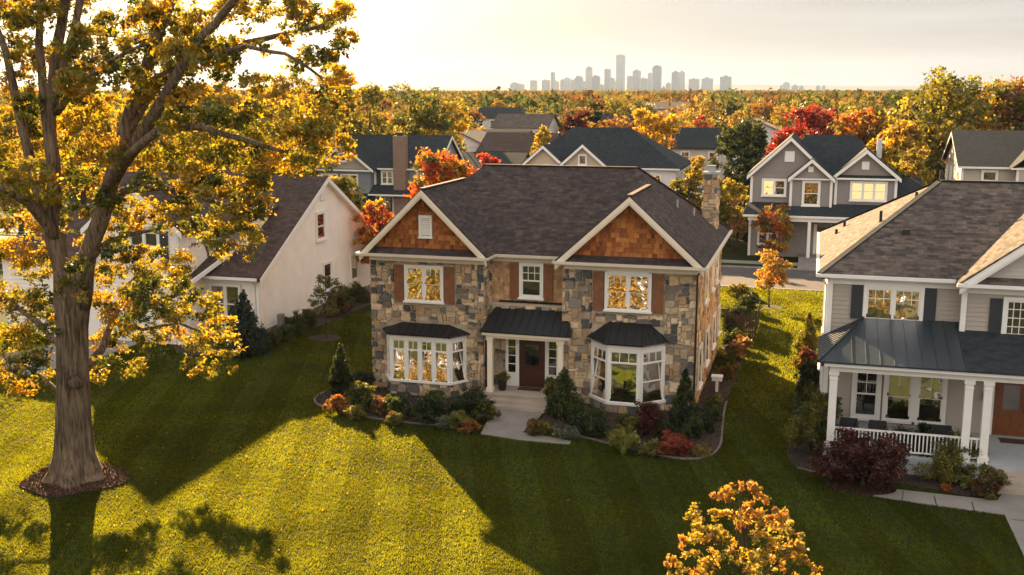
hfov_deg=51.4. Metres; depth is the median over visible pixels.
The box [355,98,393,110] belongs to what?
woodland tree
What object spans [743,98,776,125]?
woodland tree
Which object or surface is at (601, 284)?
stone house
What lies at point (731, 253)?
lawn
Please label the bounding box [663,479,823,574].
young maple
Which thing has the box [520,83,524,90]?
office tower
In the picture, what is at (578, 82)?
office tower
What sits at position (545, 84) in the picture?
office tower
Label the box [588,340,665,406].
bay window
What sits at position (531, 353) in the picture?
door
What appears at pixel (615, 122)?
woodland tree
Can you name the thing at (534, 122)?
distant house
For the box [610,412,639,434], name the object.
shrub
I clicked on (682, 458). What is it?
kerb edging
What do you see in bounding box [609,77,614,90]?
office tower
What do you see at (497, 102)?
woodland tree
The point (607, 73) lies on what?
office tower
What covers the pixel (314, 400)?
kerb edging
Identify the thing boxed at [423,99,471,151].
woodland tree
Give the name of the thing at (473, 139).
distant house
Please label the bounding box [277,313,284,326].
utility box
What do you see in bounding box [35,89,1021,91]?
forest
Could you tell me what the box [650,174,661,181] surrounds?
window
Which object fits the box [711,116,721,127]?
woodland tree
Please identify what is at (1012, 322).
window
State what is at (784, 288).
kerb
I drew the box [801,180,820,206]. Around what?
window
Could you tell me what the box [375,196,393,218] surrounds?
window
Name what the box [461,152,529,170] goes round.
distant house
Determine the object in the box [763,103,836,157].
maple tree
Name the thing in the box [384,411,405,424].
shrub
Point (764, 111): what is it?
woodland tree
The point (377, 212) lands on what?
maple tree
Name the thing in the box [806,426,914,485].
japanese maple
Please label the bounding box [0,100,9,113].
woodland tree
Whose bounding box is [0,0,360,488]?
oak tree
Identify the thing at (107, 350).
driveway
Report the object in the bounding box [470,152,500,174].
maple tree
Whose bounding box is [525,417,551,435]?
shrub
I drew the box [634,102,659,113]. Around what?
woodland tree
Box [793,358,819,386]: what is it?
shrub
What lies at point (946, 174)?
window
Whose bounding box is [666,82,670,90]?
office tower
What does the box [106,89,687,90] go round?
hills
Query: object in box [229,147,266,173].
woodland tree
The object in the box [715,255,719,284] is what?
window
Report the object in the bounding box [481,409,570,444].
path
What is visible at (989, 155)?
tan house
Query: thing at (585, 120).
woodland tree
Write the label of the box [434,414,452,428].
shrub
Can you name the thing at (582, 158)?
window
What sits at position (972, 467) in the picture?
shrub
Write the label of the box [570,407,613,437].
shrub
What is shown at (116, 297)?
garage door
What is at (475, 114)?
woodland tree
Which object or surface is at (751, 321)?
wooden gate
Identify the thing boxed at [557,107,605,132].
woodland tree
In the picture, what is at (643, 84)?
office tower
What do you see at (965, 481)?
shrub
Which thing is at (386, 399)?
bark chips
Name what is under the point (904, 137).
oak tree
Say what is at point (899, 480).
bark chips
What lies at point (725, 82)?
office tower
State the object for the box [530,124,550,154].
garden tree
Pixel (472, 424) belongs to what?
shrub
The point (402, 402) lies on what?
shrub
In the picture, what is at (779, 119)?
woodland tree
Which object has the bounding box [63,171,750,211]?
ground
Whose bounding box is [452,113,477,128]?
woodland tree
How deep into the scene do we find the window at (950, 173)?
95.28 m
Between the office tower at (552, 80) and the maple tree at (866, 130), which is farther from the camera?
the office tower at (552, 80)
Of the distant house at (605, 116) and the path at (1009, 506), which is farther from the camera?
the distant house at (605, 116)
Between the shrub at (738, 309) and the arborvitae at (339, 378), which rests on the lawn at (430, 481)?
the shrub at (738, 309)
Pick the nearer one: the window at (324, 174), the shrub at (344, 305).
the shrub at (344, 305)
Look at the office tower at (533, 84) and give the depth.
5360.75 m
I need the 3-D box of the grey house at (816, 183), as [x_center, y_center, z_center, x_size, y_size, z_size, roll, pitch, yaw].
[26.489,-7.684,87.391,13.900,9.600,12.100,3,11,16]
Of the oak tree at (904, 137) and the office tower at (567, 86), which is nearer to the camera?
the oak tree at (904, 137)
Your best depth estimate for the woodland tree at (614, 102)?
217.71 m
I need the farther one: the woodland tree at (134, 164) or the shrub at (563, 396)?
the woodland tree at (134, 164)
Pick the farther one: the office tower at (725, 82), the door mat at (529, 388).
the office tower at (725, 82)
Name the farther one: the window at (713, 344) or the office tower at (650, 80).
the office tower at (650, 80)
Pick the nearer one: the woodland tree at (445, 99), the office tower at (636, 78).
the woodland tree at (445, 99)
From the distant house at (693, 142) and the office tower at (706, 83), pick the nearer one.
the distant house at (693, 142)
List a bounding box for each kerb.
[0,234,815,270]
[721,285,823,291]
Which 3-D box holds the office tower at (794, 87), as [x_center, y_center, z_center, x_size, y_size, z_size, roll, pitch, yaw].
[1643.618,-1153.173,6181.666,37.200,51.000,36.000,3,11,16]
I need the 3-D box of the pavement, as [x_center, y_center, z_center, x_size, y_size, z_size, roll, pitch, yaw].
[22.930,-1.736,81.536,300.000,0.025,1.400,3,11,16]
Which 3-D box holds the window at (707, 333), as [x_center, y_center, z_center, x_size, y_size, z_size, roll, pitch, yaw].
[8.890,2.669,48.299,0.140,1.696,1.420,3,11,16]
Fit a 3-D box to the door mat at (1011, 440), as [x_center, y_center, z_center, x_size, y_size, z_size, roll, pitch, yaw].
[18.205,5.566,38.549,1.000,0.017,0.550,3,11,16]
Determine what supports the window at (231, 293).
in the white house at (310, 228)
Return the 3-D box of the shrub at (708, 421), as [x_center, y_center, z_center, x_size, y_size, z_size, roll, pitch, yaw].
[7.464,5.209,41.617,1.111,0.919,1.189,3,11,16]
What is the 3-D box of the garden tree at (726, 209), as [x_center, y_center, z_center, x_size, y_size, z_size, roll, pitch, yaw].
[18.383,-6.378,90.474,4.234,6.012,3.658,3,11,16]
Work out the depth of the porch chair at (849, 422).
38.85 m
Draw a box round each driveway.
[0,339,136,376]
[797,261,815,268]
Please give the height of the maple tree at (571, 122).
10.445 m
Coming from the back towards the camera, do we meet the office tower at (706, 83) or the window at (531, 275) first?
the office tower at (706, 83)
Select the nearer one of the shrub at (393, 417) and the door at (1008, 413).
the door at (1008, 413)
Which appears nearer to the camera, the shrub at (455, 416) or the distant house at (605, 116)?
the shrub at (455, 416)
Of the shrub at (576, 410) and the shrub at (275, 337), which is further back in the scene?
the shrub at (275, 337)
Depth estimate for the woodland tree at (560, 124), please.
194.32 m
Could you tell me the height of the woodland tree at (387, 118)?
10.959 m
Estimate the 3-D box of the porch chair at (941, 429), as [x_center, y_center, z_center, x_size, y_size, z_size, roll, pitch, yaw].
[15.076,5.329,37.913,1.170,0.720,0.725,3,11,16]
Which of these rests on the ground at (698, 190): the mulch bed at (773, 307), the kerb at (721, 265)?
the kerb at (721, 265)
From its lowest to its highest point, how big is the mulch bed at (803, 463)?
0.070 m
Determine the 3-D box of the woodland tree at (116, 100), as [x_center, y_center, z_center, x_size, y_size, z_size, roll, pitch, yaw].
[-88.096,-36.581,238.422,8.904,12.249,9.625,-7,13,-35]
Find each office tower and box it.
[510,82,519,90]
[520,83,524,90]
[530,80,536,90]
[542,79,549,90]
[551,71,554,90]
[555,80,558,89]
[560,79,564,90]
[563,77,570,90]
[571,79,574,89]
[574,75,582,90]
[585,66,592,89]
[591,75,599,90]
[604,68,610,89]
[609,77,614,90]
[616,54,624,90]
[627,75,632,90]
[633,69,640,89]
[640,78,647,90]
[648,72,652,90]
[652,65,661,90]
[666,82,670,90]
[671,71,679,90]
[679,70,684,90]
[688,78,699,90]
[701,77,712,89]
[720,75,731,90]
[783,82,789,89]
[792,84,798,90]
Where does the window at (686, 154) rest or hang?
in the distant house at (693, 142)
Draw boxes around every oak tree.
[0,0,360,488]
[866,118,938,183]
[878,65,1015,181]
[972,75,1023,130]
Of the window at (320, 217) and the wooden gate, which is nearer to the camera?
the wooden gate
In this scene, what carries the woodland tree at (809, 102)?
on the ground at (698, 190)
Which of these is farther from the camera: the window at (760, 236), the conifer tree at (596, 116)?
the conifer tree at (596, 116)
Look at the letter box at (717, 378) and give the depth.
46.89 m
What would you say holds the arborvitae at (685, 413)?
on the mulch bed at (706, 436)
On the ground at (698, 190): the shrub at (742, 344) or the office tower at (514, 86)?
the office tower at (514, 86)
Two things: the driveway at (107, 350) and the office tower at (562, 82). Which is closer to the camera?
the driveway at (107, 350)
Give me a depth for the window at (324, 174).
107.61 m
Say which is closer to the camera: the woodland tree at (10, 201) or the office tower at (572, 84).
the woodland tree at (10, 201)
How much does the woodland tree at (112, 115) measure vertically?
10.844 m
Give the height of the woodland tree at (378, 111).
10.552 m
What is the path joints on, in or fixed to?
on the path at (1009, 506)
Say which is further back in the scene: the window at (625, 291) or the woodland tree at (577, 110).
the woodland tree at (577, 110)
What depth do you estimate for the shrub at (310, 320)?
59.05 m
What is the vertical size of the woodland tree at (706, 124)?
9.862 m
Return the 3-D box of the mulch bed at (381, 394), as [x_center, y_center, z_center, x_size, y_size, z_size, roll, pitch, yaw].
[-4.737,4.958,45.314,7.898,0.085,4.553,5,12,25]
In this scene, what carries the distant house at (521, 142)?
on the ground at (698, 190)
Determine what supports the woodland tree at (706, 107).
on the ground at (698, 190)
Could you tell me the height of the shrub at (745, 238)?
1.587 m
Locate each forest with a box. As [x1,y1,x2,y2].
[0,86,991,123]
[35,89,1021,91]
[96,89,981,94]
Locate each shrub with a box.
[259,329,282,348]
[274,323,294,342]
[286,309,308,337]
[301,308,318,330]
[320,287,350,317]
[322,393,352,414]
[337,282,354,308]
[343,380,375,408]
[343,404,367,420]
[348,281,370,303]
[351,370,375,385]
[370,395,389,414]
[383,394,412,417]
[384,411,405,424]
[410,390,450,424]
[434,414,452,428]
[443,410,470,428]
[445,385,493,415]
[457,419,482,434]
[466,397,501,420]
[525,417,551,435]
[544,367,586,420]
[552,422,579,439]
[564,403,591,424]
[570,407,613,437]
[606,424,640,455]
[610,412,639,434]
[632,399,667,437]
[638,437,660,455]
[651,417,680,439]
[653,429,694,456]
[689,442,713,457]
[693,409,716,433]
[699,404,722,419]
[703,392,723,407]
[712,347,739,369]
[716,361,740,379]
[719,328,745,345]
[720,302,752,335]
[724,334,753,359]
[726,283,749,296]
[737,293,763,313]
[739,232,747,245]
[741,289,759,299]
[780,389,842,453]
[792,345,817,366]
[792,379,819,413]
[793,311,818,352]
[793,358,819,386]
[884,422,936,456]
[911,445,966,483]
[930,426,989,482]
[940,483,952,490]
[958,475,971,488]
[969,461,1012,500]
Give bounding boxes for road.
[0,235,823,289]
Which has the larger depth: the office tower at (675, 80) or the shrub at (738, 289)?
the office tower at (675, 80)
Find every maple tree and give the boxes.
[350,198,395,264]
[403,147,472,202]
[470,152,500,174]
[561,111,591,133]
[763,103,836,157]
[835,106,888,149]
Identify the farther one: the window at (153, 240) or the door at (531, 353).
the window at (153, 240)
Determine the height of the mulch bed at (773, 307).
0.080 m
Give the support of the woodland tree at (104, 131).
on the lawn at (731, 253)
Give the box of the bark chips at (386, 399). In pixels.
[315,381,473,423]
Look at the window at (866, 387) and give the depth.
40.35 m
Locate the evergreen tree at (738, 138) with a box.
[706,119,769,208]
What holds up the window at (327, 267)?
in the white house at (310, 228)
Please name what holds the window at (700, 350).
in the stone house at (601, 284)
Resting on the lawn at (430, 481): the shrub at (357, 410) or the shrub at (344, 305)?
the shrub at (357, 410)
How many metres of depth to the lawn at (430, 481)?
34.81 m
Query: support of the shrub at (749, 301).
on the lawn at (430, 481)
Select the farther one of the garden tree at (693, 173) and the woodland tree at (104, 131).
the woodland tree at (104, 131)
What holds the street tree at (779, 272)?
on the lawn at (430, 481)
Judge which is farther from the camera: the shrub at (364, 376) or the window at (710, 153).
the window at (710, 153)
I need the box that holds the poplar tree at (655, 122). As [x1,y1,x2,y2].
[631,107,680,152]
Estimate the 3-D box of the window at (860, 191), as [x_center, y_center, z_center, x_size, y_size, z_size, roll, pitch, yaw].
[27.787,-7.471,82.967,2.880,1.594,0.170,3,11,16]
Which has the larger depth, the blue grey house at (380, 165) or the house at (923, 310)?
the blue grey house at (380, 165)
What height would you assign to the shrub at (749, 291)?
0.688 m
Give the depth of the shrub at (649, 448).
38.69 m
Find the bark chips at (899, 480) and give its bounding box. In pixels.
[787,371,975,495]
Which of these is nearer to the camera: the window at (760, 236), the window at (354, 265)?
the window at (354, 265)
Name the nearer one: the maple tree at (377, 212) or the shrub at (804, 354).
the shrub at (804, 354)
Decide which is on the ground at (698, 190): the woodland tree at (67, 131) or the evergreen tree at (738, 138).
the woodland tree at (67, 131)
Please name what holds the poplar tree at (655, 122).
on the lawn at (731, 253)
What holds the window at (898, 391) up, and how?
in the house at (923, 310)
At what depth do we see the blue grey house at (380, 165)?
107.07 m
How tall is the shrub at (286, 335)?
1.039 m
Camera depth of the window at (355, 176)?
107.00 m
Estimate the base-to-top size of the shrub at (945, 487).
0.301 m
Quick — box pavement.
[0,229,797,265]
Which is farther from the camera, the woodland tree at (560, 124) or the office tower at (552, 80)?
the office tower at (552, 80)
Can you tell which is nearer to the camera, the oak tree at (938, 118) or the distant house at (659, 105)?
the oak tree at (938, 118)
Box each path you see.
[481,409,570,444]
[873,489,1023,555]
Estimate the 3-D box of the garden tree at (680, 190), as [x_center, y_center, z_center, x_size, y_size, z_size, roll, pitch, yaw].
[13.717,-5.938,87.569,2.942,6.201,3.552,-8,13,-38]
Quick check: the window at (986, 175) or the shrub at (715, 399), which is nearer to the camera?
the shrub at (715, 399)
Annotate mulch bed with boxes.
[19,462,130,498]
[175,293,370,355]
[308,334,340,341]
[315,385,476,423]
[539,345,744,457]
[761,305,782,309]
[787,368,984,496]
[825,478,896,495]
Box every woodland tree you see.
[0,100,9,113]
[0,103,73,230]
[6,128,23,155]
[36,118,116,164]
[37,88,118,204]
[77,152,106,183]
[108,105,123,122]
[110,98,120,111]
[110,99,202,171]
[127,132,187,170]
[132,133,180,172]
[172,80,246,173]
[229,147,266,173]
[241,71,314,174]
[299,74,361,175]
[332,82,402,134]
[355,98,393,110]
[356,111,407,134]
[361,107,389,117]
[381,81,455,134]
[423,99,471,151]
[437,97,469,108]
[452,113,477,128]
[467,107,486,128]
[472,98,510,127]
[524,102,563,120]
[550,114,592,134]
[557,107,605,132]
[557,110,589,133]
[591,113,688,158]
[602,92,656,114]
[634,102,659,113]
[677,98,726,126]
[677,110,715,127]
[678,115,692,126]
[685,114,712,127]
[707,116,724,124]
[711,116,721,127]
[720,108,766,127]
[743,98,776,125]
[748,99,792,124]
[767,99,800,133]
[789,99,833,133]
[806,106,840,132]
[812,124,843,134]
[828,111,852,130]
[834,92,886,123]
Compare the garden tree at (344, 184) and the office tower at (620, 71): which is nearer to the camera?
the garden tree at (344, 184)
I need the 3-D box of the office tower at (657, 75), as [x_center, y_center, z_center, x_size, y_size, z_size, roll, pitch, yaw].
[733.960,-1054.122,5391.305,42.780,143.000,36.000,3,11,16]
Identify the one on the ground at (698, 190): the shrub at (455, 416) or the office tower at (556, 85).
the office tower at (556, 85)
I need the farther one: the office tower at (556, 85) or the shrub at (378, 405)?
the office tower at (556, 85)
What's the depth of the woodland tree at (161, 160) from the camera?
139.06 m
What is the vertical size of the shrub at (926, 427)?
1.601 m
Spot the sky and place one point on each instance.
(419, 43)
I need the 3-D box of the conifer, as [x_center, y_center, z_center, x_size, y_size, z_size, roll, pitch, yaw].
[-13.412,1.788,53.306,2.625,3.461,2.636,3,11,16]
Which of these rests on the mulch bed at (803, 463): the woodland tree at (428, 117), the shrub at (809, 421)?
the shrub at (809, 421)
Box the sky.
[0,0,1023,89]
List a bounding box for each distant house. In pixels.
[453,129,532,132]
[457,130,485,151]
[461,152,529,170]
[475,107,530,129]
[476,132,560,155]
[490,114,558,132]
[601,114,635,124]
[632,102,689,116]
[670,127,730,187]
[732,118,785,169]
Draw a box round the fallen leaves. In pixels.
[16,381,665,572]
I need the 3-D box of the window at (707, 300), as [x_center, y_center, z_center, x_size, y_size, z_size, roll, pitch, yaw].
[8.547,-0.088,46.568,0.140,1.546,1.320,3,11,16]
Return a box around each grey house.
[311,132,463,220]
[743,133,922,260]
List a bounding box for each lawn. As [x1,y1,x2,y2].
[0,192,797,267]
[0,259,1023,574]
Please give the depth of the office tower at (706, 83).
5172.71 m
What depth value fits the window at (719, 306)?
53.47 m
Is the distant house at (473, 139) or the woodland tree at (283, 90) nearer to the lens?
the woodland tree at (283, 90)
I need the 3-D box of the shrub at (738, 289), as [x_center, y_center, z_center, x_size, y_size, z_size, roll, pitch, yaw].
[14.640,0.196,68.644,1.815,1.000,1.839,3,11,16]
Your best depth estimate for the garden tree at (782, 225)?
82.14 m
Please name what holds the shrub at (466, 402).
on the mulch bed at (381, 394)
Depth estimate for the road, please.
75.95 m
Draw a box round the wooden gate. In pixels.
[723,302,760,337]
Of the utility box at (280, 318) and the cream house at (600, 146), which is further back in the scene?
the cream house at (600, 146)
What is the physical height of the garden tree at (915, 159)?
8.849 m
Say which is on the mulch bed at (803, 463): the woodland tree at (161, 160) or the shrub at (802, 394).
the shrub at (802, 394)
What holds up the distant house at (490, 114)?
on the ground at (698, 190)
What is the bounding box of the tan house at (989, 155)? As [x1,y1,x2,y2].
[941,130,1023,180]
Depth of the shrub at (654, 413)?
40.56 m
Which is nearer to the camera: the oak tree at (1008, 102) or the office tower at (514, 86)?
the oak tree at (1008, 102)
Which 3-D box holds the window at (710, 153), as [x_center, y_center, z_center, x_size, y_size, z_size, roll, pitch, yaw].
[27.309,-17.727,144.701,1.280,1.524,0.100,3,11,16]
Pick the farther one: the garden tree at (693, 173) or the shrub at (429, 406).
the garden tree at (693, 173)
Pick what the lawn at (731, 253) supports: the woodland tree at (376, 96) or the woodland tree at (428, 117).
the woodland tree at (376, 96)
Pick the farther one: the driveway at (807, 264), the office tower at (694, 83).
the office tower at (694, 83)
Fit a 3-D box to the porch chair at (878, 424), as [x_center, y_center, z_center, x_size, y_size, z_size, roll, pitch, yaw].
[13.187,5.241,38.391,0.670,0.720,0.725,3,11,16]
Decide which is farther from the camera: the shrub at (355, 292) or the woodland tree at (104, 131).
the woodland tree at (104, 131)
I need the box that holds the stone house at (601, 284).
[355,164,732,413]
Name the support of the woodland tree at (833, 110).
on the ground at (698, 190)
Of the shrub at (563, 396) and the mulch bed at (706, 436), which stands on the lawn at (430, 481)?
the mulch bed at (706, 436)
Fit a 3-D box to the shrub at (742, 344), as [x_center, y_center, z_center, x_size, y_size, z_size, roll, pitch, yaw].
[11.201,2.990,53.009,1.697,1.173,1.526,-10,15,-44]
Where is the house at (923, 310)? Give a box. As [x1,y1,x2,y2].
[816,171,1023,494]
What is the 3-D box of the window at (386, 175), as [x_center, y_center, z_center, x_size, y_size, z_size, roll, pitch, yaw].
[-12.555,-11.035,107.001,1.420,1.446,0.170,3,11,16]
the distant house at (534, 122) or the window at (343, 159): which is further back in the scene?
the distant house at (534, 122)
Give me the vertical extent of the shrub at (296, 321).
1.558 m
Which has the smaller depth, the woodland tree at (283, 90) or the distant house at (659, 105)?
the woodland tree at (283, 90)
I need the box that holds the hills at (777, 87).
[98,85,1008,90]
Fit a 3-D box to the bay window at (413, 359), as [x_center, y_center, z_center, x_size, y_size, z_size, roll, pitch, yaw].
[-3.875,3.045,46.493,3.901,2.100,0.918,3,11,16]
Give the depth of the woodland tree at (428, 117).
125.72 m
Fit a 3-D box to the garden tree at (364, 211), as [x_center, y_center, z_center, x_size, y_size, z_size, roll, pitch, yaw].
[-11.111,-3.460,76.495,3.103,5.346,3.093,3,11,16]
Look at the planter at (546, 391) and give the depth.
44.21 m
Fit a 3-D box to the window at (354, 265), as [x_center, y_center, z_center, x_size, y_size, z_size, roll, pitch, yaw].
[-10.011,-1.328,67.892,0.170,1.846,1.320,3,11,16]
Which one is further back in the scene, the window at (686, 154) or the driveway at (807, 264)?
the window at (686, 154)
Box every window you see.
[128,231,160,262]
[208,283,240,324]
[315,210,327,241]
[320,173,337,179]
[322,260,334,291]
[338,153,346,161]
[340,174,357,189]
[349,251,360,282]
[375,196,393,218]
[380,170,393,184]
[386,334,468,385]
[403,264,444,304]
[517,262,543,300]
[578,154,587,165]
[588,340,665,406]
[603,271,651,313]
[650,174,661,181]
[680,151,689,159]
[697,342,703,390]
[704,271,709,305]
[704,325,709,367]
[708,151,717,162]
[711,261,715,292]
[711,311,716,350]
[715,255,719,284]
[717,303,720,336]
[757,221,777,244]
[760,178,786,196]
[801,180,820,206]
[849,181,887,201]
[849,372,881,420]
[862,283,924,320]
[880,375,915,423]
[911,377,947,424]
[945,164,948,179]
[949,166,951,179]
[981,170,998,180]
[1001,296,1023,334]
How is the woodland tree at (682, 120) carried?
on the ground at (698, 190)
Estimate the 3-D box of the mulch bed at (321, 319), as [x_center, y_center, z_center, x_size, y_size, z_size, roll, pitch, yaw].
[-11.119,1.793,62.483,4.806,0.080,20.652,6,12,29]
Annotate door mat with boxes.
[517,387,541,390]
[999,438,1023,443]
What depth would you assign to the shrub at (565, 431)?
40.44 m
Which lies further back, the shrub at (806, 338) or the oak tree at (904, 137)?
the oak tree at (904, 137)
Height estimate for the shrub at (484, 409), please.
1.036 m
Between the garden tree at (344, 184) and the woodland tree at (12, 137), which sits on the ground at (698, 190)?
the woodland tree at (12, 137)
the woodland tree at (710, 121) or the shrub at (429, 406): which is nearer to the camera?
the shrub at (429, 406)
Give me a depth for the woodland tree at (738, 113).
191.73 m
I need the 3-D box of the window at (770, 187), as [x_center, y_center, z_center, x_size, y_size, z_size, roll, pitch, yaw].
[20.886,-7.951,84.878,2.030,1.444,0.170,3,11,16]
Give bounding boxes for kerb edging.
[313,391,454,425]
[569,401,727,459]
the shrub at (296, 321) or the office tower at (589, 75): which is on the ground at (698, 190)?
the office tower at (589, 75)
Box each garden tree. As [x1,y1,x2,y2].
[307,274,345,337]
[318,175,365,211]
[360,203,374,225]
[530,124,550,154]
[669,155,707,207]
[669,177,693,201]
[718,178,749,246]
[726,197,748,249]
[750,203,797,254]
[887,145,930,185]
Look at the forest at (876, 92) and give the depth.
1199.90 m
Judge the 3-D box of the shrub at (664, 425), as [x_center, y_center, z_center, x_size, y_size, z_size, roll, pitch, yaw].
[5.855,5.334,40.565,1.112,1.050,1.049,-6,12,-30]
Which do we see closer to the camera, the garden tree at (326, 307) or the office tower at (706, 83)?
the garden tree at (326, 307)
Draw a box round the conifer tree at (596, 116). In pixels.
[590,110,603,126]
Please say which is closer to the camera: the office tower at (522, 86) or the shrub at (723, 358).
the shrub at (723, 358)
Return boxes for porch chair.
[839,417,858,436]
[867,420,887,442]
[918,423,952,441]
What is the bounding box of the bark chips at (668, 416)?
[545,344,740,457]
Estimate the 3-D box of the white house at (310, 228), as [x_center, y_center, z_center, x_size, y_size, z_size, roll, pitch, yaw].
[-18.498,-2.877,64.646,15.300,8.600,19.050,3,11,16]
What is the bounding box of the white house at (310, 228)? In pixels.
[1,169,377,344]
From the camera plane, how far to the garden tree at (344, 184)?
80.18 m
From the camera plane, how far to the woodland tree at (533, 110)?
223.59 m
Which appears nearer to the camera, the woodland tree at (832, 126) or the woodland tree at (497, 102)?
the woodland tree at (832, 126)
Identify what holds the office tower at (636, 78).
on the ground at (698, 190)
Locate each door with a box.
[102,294,176,343]
[519,340,544,387]
[816,227,825,253]
[992,382,1023,436]
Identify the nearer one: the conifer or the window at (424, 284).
the window at (424, 284)
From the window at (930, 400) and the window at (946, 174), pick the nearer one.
the window at (930, 400)
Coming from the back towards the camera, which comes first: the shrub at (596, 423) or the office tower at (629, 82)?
the office tower at (629, 82)
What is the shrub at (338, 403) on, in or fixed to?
on the mulch bed at (381, 394)
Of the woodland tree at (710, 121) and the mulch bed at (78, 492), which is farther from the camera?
the woodland tree at (710, 121)
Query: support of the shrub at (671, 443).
on the mulch bed at (706, 436)
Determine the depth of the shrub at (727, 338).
54.84 m
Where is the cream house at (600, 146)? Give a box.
[521,127,691,186]
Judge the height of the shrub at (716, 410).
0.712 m
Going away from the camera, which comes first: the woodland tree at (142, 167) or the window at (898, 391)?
the window at (898, 391)
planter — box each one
[494,370,510,390]
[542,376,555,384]
[543,384,555,398]
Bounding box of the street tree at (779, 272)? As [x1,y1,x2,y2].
[754,248,793,306]
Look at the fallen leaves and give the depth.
35.03 m
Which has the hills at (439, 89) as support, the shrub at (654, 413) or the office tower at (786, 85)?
the office tower at (786, 85)
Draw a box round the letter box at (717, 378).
[711,374,722,391]
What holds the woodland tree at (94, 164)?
on the ground at (698, 190)
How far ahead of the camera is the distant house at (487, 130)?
162.73 m
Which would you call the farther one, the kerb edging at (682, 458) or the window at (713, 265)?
the window at (713, 265)
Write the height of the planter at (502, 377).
0.867 m
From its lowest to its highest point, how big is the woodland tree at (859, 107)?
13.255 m
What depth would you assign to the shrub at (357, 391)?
44.37 m
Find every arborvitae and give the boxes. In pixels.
[326,343,353,395]
[666,368,704,438]
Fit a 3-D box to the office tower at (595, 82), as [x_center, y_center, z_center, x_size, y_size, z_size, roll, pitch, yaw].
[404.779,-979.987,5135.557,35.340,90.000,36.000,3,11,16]
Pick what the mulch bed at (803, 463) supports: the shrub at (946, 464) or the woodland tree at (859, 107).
the shrub at (946, 464)
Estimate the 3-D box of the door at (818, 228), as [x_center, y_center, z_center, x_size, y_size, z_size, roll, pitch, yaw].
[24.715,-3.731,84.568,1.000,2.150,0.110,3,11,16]
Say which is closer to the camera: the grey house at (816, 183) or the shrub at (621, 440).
the shrub at (621, 440)
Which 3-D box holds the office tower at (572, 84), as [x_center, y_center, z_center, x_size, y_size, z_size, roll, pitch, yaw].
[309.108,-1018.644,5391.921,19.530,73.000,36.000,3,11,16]
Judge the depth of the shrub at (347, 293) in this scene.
64.33 m
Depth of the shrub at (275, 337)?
54.78 m
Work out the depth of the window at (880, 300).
39.45 m
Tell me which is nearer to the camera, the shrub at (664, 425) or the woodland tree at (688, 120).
the shrub at (664, 425)
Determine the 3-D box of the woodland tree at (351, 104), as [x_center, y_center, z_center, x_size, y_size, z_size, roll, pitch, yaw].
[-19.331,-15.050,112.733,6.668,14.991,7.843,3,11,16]
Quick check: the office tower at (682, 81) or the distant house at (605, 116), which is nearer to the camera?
the distant house at (605, 116)
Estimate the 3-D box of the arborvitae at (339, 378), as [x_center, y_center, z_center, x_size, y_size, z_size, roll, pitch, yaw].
[-7.465,3.602,46.335,1.391,2.375,1.328,3,11,16]
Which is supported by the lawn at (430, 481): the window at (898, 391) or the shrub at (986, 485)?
the shrub at (986, 485)
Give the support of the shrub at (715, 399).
on the mulch bed at (706, 436)
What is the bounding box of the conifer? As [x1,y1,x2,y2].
[222,289,273,359]
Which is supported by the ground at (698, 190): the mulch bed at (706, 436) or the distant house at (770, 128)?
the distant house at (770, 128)
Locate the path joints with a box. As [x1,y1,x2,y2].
[901,491,1023,545]
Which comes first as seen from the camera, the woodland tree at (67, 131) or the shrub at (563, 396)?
the shrub at (563, 396)
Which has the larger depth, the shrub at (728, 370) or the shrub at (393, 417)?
the shrub at (728, 370)
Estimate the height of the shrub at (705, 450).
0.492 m
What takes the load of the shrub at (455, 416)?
on the lawn at (430, 481)
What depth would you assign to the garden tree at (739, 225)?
88.56 m
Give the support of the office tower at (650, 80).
on the ground at (698, 190)
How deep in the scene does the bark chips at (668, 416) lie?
43.69 m
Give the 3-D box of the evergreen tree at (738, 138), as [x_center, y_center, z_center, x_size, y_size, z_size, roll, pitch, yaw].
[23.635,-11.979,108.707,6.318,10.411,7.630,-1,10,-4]
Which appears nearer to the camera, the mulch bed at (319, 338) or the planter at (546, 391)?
the planter at (546, 391)
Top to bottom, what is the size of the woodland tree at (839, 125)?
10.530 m
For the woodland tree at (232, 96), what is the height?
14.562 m
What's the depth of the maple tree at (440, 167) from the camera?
68.91 m

